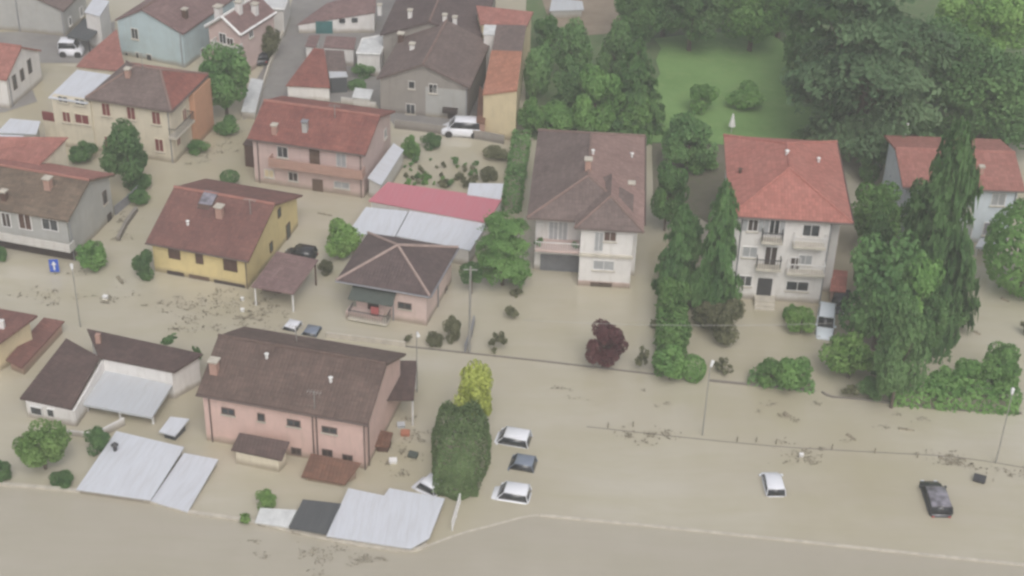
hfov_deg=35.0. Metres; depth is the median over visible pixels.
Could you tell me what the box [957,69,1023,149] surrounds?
park tree
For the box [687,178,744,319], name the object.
fir tree
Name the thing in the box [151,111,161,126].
window
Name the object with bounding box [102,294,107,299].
floating crate
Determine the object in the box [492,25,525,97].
grey roof annex
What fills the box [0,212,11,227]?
window
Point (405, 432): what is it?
floating crate
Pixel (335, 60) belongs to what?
grey roof shed
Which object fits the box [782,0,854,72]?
cedar tree
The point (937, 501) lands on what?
parked car
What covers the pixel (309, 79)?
red roof shed
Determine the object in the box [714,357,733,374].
shrub
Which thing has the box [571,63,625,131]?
park tree
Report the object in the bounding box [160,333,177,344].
shrub
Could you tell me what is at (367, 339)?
garden wall
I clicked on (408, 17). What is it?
grey roof house
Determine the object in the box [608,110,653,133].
shrub
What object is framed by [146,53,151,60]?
window
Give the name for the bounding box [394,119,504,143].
garden wall
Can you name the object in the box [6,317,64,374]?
lean to
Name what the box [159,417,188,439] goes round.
metal roof shed
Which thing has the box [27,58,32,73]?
window
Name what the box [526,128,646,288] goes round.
white house
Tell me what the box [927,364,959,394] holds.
shrub
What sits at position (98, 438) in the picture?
shrub
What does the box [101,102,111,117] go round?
window
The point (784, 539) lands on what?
flood wall
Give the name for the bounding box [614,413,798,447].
floating debris
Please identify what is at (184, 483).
metal roof shed
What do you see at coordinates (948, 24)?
park tree
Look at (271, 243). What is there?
window
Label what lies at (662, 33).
park tree
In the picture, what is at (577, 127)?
shrub
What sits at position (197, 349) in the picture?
shrub
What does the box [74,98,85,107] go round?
window
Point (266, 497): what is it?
shrub
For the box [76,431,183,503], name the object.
metal roof shed
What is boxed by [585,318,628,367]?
maple tree
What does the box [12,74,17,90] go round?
window
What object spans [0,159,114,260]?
grey house
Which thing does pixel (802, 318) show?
shrub
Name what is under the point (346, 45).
mauve roof shed
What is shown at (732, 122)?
garden parasol
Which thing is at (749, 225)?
window
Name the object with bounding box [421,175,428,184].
garden plant
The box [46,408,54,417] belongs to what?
window
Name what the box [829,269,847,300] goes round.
red lean to
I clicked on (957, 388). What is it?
hedge
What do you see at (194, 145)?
shrub
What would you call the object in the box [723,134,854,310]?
apartment house
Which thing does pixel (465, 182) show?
garden plant
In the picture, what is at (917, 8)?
park ground
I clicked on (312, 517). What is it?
felt roof shed
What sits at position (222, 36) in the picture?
window
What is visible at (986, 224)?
window
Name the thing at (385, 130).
window
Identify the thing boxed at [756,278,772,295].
door
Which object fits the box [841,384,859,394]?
shrub
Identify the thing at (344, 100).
yard wall
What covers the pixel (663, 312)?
hedge
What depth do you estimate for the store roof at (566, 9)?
198.82 m
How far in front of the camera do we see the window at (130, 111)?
163.87 m
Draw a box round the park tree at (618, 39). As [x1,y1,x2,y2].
[596,15,632,76]
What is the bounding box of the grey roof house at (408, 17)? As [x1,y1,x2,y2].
[377,0,495,65]
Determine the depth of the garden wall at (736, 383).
135.84 m
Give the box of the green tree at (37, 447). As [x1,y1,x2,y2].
[11,418,71,469]
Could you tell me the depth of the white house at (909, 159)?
155.18 m
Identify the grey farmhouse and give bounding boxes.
[377,19,488,118]
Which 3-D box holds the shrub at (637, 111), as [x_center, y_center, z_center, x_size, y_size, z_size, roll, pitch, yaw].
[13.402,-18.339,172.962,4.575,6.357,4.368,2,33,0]
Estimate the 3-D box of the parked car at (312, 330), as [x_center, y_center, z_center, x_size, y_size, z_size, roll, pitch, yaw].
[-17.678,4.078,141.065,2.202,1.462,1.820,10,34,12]
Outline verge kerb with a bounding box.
[587,426,1023,467]
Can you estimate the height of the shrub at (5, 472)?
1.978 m
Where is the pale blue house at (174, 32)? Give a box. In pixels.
[115,0,243,67]
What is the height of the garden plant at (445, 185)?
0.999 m
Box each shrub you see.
[0,246,7,261]
[0,461,11,482]
[48,469,73,488]
[68,140,97,162]
[75,240,107,271]
[83,425,110,455]
[122,173,151,190]
[127,188,150,204]
[131,249,154,280]
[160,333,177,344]
[186,139,210,155]
[192,345,201,359]
[213,114,239,135]
[239,513,250,523]
[255,488,276,509]
[261,25,280,58]
[317,259,332,276]
[347,78,366,89]
[350,63,374,78]
[400,134,420,158]
[404,334,412,340]
[419,132,441,150]
[426,331,444,347]
[442,314,461,343]
[479,166,497,181]
[482,144,507,158]
[488,331,507,352]
[504,305,518,317]
[509,288,523,297]
[517,96,544,137]
[537,100,575,129]
[573,108,604,131]
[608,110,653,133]
[617,93,658,132]
[634,345,649,365]
[650,319,656,327]
[651,343,687,379]
[655,316,692,349]
[656,276,691,319]
[684,156,718,174]
[690,83,720,113]
[691,214,704,249]
[691,301,714,329]
[704,297,745,345]
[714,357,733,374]
[725,80,766,108]
[756,357,781,387]
[776,356,813,390]
[782,303,796,318]
[785,305,815,333]
[790,128,814,139]
[818,331,873,378]
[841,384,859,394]
[856,375,882,401]
[857,143,887,182]
[901,117,950,136]
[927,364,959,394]
[954,357,987,392]
[975,340,1022,394]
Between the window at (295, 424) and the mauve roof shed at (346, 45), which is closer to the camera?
the window at (295, 424)
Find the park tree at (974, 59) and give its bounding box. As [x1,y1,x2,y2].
[922,33,1023,137]
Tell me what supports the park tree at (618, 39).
on the park ground at (917, 8)
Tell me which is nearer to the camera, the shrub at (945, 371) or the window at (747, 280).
the shrub at (945, 371)
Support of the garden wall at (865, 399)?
in the water
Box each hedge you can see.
[430,399,491,500]
[501,129,532,213]
[652,261,689,376]
[747,367,815,394]
[888,375,1022,415]
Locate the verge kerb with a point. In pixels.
(808, 448)
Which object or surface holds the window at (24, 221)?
in the grey house at (56, 210)
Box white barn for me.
[297,0,375,33]
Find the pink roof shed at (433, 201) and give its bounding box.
[369,182,501,235]
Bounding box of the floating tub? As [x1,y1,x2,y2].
[397,421,404,427]
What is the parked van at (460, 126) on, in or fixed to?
on the water
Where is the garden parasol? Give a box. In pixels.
[729,113,735,132]
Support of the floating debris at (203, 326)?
on the water
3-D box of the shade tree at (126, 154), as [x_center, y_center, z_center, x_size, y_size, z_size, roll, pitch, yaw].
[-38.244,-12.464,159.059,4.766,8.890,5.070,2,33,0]
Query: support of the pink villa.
on the ground
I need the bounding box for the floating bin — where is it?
[973,473,986,483]
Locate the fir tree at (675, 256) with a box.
[650,203,698,294]
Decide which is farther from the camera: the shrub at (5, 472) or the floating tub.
the floating tub
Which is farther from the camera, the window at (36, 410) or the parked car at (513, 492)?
the window at (36, 410)
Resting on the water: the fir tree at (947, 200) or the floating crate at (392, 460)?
the floating crate at (392, 460)
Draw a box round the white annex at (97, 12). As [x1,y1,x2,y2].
[84,0,111,47]
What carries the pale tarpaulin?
in the water
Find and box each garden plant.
[412,154,418,162]
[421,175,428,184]
[439,179,447,187]
[447,178,452,185]
[450,157,458,164]
[456,173,464,178]
[461,180,467,187]
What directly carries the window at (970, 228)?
in the white house at (909, 159)
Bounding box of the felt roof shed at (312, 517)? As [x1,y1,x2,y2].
[289,499,340,536]
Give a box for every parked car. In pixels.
[257,52,267,65]
[281,319,302,332]
[284,243,317,258]
[301,324,321,337]
[411,472,441,496]
[491,481,531,503]
[508,453,537,473]
[759,472,785,496]
[815,301,836,340]
[831,290,850,314]
[919,480,952,517]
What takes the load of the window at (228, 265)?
in the yellow house at (224, 232)
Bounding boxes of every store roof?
[352,88,372,106]
[549,0,583,18]
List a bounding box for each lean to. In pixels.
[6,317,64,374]
[231,433,289,471]
[301,453,360,485]
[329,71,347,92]
[367,143,403,197]
[476,85,484,131]
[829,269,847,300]
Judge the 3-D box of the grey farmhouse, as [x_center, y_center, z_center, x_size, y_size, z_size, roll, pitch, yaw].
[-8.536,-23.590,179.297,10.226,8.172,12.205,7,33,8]
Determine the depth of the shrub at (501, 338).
138.40 m
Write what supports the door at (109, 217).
in the grey house at (56, 210)
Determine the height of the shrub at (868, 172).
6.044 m
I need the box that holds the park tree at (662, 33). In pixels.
[648,4,682,36]
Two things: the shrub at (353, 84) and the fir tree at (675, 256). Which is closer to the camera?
the fir tree at (675, 256)
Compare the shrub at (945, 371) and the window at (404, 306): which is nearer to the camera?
the shrub at (945, 371)
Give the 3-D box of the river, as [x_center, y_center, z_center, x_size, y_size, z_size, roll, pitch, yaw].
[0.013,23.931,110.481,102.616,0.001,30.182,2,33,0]
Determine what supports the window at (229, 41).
in the pink villa
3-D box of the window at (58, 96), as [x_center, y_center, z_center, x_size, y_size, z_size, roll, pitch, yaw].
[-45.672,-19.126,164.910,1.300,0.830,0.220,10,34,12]
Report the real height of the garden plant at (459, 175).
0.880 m
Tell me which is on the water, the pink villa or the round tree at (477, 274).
the round tree at (477, 274)
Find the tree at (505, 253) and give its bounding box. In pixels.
[475,209,532,288]
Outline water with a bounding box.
[0,0,1023,562]
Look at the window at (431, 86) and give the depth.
173.99 m
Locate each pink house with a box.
[195,324,405,469]
[246,95,395,197]
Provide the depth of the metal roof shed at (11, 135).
163.18 m
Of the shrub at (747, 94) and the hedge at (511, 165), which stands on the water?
the hedge at (511, 165)
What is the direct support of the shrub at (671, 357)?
on the water
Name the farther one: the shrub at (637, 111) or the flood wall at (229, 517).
the shrub at (637, 111)
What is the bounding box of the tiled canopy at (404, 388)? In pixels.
[387,361,416,425]
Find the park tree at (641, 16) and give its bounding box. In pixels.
[614,0,669,42]
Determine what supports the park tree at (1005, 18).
on the park ground at (917, 8)
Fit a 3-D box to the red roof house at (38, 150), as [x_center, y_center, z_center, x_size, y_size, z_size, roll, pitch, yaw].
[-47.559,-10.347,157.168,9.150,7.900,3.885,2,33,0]
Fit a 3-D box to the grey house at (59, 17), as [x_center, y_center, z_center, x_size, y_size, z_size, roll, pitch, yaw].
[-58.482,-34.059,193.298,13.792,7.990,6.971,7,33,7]
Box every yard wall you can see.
[116,207,137,240]
[263,18,288,87]
[341,97,375,107]
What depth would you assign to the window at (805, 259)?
144.30 m
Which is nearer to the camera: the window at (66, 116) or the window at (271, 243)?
the window at (271, 243)
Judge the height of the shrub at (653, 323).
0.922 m
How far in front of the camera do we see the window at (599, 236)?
145.57 m
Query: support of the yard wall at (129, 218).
in the water
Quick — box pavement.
[319,0,495,124]
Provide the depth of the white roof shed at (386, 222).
152.76 m
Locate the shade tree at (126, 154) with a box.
[98,118,147,189]
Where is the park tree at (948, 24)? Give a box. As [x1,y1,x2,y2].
[912,15,974,107]
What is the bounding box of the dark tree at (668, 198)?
[650,160,689,230]
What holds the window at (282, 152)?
in the pink house at (322, 146)
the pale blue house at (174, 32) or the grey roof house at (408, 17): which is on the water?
the pale blue house at (174, 32)
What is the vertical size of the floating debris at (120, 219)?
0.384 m
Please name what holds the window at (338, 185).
in the pink house at (322, 146)
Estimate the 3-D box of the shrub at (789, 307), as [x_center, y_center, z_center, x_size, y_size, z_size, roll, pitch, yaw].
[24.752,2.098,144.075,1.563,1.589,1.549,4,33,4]
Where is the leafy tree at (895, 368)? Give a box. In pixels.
[873,292,931,408]
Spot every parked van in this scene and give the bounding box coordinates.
[58,37,84,57]
[441,115,479,138]
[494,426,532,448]
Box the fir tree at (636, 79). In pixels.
[606,32,667,144]
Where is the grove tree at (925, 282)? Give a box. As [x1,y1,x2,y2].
[904,253,945,352]
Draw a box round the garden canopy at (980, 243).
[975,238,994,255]
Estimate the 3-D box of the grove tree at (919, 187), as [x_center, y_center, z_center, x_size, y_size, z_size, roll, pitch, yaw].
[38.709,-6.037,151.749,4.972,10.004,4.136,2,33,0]
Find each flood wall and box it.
[0,482,427,551]
[428,514,538,546]
[540,514,1023,565]
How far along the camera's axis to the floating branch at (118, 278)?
146.78 m
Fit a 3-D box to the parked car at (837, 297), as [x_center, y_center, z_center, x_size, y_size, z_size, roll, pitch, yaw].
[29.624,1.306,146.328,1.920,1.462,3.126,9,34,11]
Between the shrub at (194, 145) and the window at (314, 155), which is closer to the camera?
the window at (314, 155)
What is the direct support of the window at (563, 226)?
in the white house at (587, 206)
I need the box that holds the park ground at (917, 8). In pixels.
[525,0,1023,144]
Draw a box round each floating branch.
[116,275,123,283]
[846,433,855,440]
[899,427,913,430]
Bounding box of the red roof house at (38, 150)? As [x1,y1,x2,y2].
[0,137,67,165]
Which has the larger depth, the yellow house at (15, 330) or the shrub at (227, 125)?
the shrub at (227, 125)
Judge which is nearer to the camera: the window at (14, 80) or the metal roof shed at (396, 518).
the metal roof shed at (396, 518)
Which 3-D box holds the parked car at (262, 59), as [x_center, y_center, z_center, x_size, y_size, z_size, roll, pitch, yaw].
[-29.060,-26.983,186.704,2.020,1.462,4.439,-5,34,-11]
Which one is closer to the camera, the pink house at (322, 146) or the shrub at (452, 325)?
the shrub at (452, 325)
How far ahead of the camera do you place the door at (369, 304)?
142.37 m
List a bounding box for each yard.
[0,21,114,111]
[652,143,725,222]
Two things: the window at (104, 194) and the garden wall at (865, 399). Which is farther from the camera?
the window at (104, 194)
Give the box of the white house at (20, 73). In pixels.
[0,42,41,107]
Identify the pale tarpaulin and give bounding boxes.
[241,78,263,118]
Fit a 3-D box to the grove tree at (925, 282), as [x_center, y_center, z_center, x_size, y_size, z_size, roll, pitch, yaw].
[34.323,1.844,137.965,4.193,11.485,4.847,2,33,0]
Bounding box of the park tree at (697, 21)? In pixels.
[657,0,728,50]
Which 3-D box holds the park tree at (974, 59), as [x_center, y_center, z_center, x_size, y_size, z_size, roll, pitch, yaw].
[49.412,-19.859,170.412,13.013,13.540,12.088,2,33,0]
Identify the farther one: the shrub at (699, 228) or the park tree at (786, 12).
the park tree at (786, 12)
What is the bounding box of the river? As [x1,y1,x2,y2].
[0,486,1023,575]
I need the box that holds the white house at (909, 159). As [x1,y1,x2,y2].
[882,123,1023,242]
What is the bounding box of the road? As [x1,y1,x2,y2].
[243,0,327,119]
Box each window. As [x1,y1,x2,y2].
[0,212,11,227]
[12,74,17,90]
[17,214,32,230]
[19,68,24,81]
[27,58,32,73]
[30,405,43,415]
[41,218,58,231]
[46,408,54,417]
[57,95,68,104]
[61,111,71,123]
[68,16,72,27]
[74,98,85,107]
[74,113,90,126]
[79,6,84,18]
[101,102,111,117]
[102,189,108,206]
[126,106,136,121]
[131,28,139,40]
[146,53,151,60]
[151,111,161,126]
[154,138,164,153]
[168,249,180,259]
[176,137,180,146]
[182,107,186,122]
[195,254,203,263]
[219,32,226,43]
[220,407,235,417]
[223,259,237,271]
[226,37,233,44]
[249,25,254,39]
[256,413,265,423]
[263,169,274,179]
[269,241,272,252]
[276,146,288,159]
[277,207,280,218]
[286,221,290,240]
[286,419,301,429]
[287,171,298,182]
[291,447,301,455]
[309,149,319,164]
[320,426,337,436]
[322,448,332,456]
[333,181,350,190]
[336,153,346,167]
[342,454,352,460]
[384,127,387,140]
[397,301,411,311]
[405,103,415,115]
[407,80,415,90]
[428,83,437,94]
[548,221,558,238]
[557,222,567,239]
[590,282,611,287]
[592,260,614,271]
[594,232,603,251]
[602,231,616,242]
[737,275,752,287]
[741,246,757,258]
[742,219,763,232]
[763,246,777,264]
[764,220,785,235]
[784,280,808,292]
[789,257,800,268]
[797,254,812,266]
[801,224,820,237]
[961,222,973,238]
[981,222,990,236]
[989,193,1006,207]
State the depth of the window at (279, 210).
150.30 m
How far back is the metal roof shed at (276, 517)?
119.63 m
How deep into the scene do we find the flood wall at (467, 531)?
119.95 m
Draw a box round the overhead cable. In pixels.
[528,320,828,325]
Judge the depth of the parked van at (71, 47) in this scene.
185.68 m
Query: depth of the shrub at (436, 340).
138.90 m
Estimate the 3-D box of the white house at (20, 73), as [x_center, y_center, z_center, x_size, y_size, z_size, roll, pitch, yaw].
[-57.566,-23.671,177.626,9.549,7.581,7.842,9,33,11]
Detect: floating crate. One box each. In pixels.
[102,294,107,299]
[389,457,396,463]
[400,429,409,436]
[408,450,418,458]
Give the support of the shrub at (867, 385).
on the water
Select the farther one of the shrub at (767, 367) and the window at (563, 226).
the window at (563, 226)
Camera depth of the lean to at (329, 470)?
123.68 m
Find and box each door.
[107,212,111,222]
[312,179,322,191]
[368,303,378,308]
[448,114,455,118]
[540,254,579,271]
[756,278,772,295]
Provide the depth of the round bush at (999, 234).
145.31 m
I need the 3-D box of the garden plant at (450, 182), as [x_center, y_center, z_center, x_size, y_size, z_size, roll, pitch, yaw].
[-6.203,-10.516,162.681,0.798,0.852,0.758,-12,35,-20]
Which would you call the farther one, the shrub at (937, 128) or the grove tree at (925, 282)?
the shrub at (937, 128)
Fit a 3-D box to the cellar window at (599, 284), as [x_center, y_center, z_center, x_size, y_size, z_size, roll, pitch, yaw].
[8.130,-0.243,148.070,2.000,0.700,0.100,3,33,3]
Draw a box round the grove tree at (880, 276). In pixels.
[838,230,927,350]
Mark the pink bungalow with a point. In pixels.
(388, 278)
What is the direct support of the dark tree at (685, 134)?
on the yard at (703, 187)
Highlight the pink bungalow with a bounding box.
[335,231,459,326]
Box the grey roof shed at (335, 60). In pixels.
[325,50,346,82]
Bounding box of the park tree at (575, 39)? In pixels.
[551,16,592,73]
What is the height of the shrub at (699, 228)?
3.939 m
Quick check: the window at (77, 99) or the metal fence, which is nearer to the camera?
the metal fence
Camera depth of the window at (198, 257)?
146.11 m
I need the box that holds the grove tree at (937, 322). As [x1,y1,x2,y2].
[919,293,949,361]
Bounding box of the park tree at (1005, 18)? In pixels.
[933,0,1023,52]
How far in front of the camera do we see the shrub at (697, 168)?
166.11 m
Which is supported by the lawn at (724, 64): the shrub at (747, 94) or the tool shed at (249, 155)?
the shrub at (747, 94)
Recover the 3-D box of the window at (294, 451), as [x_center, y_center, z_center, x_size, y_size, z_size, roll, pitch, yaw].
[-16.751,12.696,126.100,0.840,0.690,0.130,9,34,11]
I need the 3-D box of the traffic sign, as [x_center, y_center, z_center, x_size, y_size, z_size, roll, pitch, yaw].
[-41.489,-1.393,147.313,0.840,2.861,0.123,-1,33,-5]
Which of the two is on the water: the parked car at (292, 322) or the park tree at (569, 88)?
the parked car at (292, 322)
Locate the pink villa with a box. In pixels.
[204,0,277,71]
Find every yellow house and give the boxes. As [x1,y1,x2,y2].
[0,309,37,369]
[145,178,302,288]
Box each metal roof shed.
[0,118,40,136]
[0,135,23,136]
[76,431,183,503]
[151,453,217,512]
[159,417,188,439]
[255,508,296,527]
[326,488,444,549]
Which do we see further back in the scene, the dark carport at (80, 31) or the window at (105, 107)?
the dark carport at (80, 31)
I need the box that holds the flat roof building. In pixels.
[264,0,289,35]
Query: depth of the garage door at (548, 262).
149.68 m
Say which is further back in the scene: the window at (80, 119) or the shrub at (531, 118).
the shrub at (531, 118)
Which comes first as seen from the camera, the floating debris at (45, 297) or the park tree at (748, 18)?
the floating debris at (45, 297)
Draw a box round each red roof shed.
[76,29,123,74]
[286,48,329,101]
[375,430,392,451]
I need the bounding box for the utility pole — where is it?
[463,266,477,351]
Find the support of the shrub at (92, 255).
on the water
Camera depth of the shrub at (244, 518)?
119.25 m
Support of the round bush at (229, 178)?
on the water
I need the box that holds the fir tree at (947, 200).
[872,115,983,364]
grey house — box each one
[0,0,86,35]
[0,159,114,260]
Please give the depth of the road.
188.34 m
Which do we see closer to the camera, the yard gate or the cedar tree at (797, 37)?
the yard gate
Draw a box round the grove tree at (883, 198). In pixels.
[851,181,902,240]
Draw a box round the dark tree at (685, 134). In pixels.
[661,110,718,170]
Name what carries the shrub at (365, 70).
on the pavement
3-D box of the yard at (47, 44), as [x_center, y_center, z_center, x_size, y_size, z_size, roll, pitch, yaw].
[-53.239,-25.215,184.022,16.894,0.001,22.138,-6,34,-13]
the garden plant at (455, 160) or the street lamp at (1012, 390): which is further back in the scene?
the garden plant at (455, 160)
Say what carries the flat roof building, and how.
on the ground
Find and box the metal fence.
[451,493,460,530]
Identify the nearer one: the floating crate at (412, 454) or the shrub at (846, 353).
the floating crate at (412, 454)
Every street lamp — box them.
[70,263,80,326]
[416,331,419,391]
[702,360,714,435]
[995,387,1014,462]
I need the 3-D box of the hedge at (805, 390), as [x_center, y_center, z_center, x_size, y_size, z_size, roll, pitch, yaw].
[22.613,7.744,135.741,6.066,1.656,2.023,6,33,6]
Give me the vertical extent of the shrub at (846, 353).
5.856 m
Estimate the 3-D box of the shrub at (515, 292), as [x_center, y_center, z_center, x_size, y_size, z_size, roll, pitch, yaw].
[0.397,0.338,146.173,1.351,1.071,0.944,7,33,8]
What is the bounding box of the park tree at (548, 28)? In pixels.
[533,13,560,45]
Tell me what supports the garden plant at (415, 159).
on the water
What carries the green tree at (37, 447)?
on the water
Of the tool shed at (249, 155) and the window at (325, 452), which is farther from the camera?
the tool shed at (249, 155)
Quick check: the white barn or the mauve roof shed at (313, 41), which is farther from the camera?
the white barn
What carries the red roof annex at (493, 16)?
on the ground
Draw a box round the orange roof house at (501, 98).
[483,50,521,139]
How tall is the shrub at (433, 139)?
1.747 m
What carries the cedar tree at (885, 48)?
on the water
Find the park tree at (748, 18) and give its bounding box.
[718,0,789,51]
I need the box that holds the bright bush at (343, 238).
[324,217,363,257]
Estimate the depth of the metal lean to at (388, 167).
162.08 m
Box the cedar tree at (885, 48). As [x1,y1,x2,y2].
[779,0,961,166]
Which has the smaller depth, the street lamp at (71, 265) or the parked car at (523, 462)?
the parked car at (523, 462)
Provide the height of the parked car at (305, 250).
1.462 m
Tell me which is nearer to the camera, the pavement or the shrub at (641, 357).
the shrub at (641, 357)
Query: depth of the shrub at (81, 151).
164.36 m
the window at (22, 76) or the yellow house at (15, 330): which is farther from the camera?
the window at (22, 76)
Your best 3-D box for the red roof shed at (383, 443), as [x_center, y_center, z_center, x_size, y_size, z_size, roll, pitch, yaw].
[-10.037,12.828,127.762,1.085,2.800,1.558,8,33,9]
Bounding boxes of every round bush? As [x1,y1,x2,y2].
[219,169,239,182]
[681,354,706,383]
[948,298,969,328]
[982,197,1023,300]
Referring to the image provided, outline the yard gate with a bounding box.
[114,185,138,215]
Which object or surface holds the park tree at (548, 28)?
on the park ground at (917, 8)
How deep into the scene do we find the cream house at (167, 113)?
165.27 m
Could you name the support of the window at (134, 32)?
in the pale blue house at (174, 32)
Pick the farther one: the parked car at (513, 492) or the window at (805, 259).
the window at (805, 259)
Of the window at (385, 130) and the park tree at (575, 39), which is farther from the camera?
the park tree at (575, 39)
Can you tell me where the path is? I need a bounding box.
[542,0,619,34]
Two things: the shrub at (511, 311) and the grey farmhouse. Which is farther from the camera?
the grey farmhouse
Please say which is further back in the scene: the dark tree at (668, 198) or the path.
the path
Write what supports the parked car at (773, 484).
on the water
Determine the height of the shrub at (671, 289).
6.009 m
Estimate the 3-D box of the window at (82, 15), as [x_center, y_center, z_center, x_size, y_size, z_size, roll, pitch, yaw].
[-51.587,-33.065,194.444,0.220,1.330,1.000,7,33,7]
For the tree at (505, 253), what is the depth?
144.51 m
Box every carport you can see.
[66,18,97,51]
[251,251,317,311]
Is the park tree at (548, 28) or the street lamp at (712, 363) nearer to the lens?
the street lamp at (712, 363)
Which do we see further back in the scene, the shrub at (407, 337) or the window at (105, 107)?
the window at (105, 107)
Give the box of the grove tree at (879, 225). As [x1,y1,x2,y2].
[852,211,893,282]
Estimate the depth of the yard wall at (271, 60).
185.01 m
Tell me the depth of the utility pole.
136.55 m
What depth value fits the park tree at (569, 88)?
174.37 m
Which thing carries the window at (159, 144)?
in the cream house at (167, 113)
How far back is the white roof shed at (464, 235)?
151.70 m
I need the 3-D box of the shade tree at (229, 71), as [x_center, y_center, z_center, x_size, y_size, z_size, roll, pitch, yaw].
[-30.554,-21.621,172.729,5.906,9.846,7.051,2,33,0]
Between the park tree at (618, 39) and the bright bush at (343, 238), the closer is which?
the bright bush at (343, 238)
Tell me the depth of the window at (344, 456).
125.09 m
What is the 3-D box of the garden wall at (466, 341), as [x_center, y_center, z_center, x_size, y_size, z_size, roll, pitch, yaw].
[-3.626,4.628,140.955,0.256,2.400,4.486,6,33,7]
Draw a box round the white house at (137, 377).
[20,329,202,426]
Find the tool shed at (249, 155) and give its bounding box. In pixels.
[243,140,253,167]
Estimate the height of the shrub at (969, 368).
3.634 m
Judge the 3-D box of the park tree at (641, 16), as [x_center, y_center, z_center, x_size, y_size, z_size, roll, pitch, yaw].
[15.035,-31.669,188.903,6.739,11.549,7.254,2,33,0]
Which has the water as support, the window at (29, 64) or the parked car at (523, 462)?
the parked car at (523, 462)
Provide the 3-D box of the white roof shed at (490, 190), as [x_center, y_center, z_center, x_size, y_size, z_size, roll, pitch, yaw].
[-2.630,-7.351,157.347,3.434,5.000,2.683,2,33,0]
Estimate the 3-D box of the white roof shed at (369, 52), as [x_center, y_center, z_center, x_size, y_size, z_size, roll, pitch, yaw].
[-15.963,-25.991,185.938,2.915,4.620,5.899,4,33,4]
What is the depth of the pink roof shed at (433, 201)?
155.00 m
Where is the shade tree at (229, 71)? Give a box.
[198,41,250,115]
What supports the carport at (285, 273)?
in the water
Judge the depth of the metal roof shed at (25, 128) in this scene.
164.70 m
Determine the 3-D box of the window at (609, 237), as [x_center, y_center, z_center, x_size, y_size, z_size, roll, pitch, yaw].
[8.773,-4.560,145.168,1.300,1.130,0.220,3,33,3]
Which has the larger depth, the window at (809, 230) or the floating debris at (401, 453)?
the window at (809, 230)
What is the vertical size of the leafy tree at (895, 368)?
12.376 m
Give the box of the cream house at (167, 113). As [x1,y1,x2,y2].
[42,53,213,162]
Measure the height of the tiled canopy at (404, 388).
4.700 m
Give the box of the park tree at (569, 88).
[550,66,584,107]
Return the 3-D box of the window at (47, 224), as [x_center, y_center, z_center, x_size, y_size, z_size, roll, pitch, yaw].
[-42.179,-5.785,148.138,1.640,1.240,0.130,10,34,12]
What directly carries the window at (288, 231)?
in the yellow house at (224, 232)
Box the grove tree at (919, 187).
[900,176,930,229]
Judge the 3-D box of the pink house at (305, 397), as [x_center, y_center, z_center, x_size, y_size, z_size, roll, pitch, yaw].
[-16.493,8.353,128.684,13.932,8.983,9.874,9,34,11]
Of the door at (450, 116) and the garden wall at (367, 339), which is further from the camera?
the door at (450, 116)
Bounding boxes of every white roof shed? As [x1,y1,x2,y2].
[353,207,407,249]
[356,35,383,75]
[396,211,485,264]
[467,183,502,210]
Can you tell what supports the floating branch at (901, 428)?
on the water
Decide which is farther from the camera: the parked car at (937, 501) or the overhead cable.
the overhead cable
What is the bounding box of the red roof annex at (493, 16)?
[476,5,532,67]
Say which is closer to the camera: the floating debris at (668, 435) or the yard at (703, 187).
the floating debris at (668, 435)
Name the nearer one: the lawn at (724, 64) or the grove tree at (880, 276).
the grove tree at (880, 276)
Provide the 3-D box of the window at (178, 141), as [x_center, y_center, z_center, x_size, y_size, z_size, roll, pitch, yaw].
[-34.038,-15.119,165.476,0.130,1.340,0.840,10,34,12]
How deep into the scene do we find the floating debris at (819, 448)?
132.83 m
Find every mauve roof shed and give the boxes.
[305,35,319,57]
[323,36,355,65]
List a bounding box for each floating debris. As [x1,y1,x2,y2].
[6,267,140,305]
[111,119,248,240]
[141,287,291,332]
[248,539,387,575]
[380,415,431,476]
[551,385,929,450]
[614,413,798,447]
[781,449,822,464]
[916,449,1023,480]
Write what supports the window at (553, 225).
in the white house at (587, 206)
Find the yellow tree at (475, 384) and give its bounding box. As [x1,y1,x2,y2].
[452,358,493,419]
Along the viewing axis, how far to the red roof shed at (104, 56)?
177.93 m
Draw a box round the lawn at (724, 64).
[650,32,818,143]
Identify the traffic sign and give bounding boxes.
[48,259,59,274]
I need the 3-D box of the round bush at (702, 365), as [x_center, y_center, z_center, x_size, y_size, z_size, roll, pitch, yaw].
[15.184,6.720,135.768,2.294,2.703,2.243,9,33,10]
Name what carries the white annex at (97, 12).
on the yard at (47, 44)
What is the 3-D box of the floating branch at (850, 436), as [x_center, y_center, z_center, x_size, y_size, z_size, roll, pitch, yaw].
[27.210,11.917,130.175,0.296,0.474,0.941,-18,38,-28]
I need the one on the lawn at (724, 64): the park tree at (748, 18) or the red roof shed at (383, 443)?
the park tree at (748, 18)
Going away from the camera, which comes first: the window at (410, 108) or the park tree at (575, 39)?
the window at (410, 108)
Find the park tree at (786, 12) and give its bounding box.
[763,0,801,37]
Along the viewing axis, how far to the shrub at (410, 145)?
166.46 m
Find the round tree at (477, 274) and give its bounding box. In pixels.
[459,261,482,293]
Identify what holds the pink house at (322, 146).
on the water
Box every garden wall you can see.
[66,417,124,437]
[326,332,405,346]
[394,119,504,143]
[405,345,659,375]
[464,316,474,351]
[709,379,814,391]
[821,391,1021,413]
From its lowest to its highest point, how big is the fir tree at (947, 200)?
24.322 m
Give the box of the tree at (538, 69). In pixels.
[523,40,553,98]
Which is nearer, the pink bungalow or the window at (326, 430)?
the window at (326, 430)

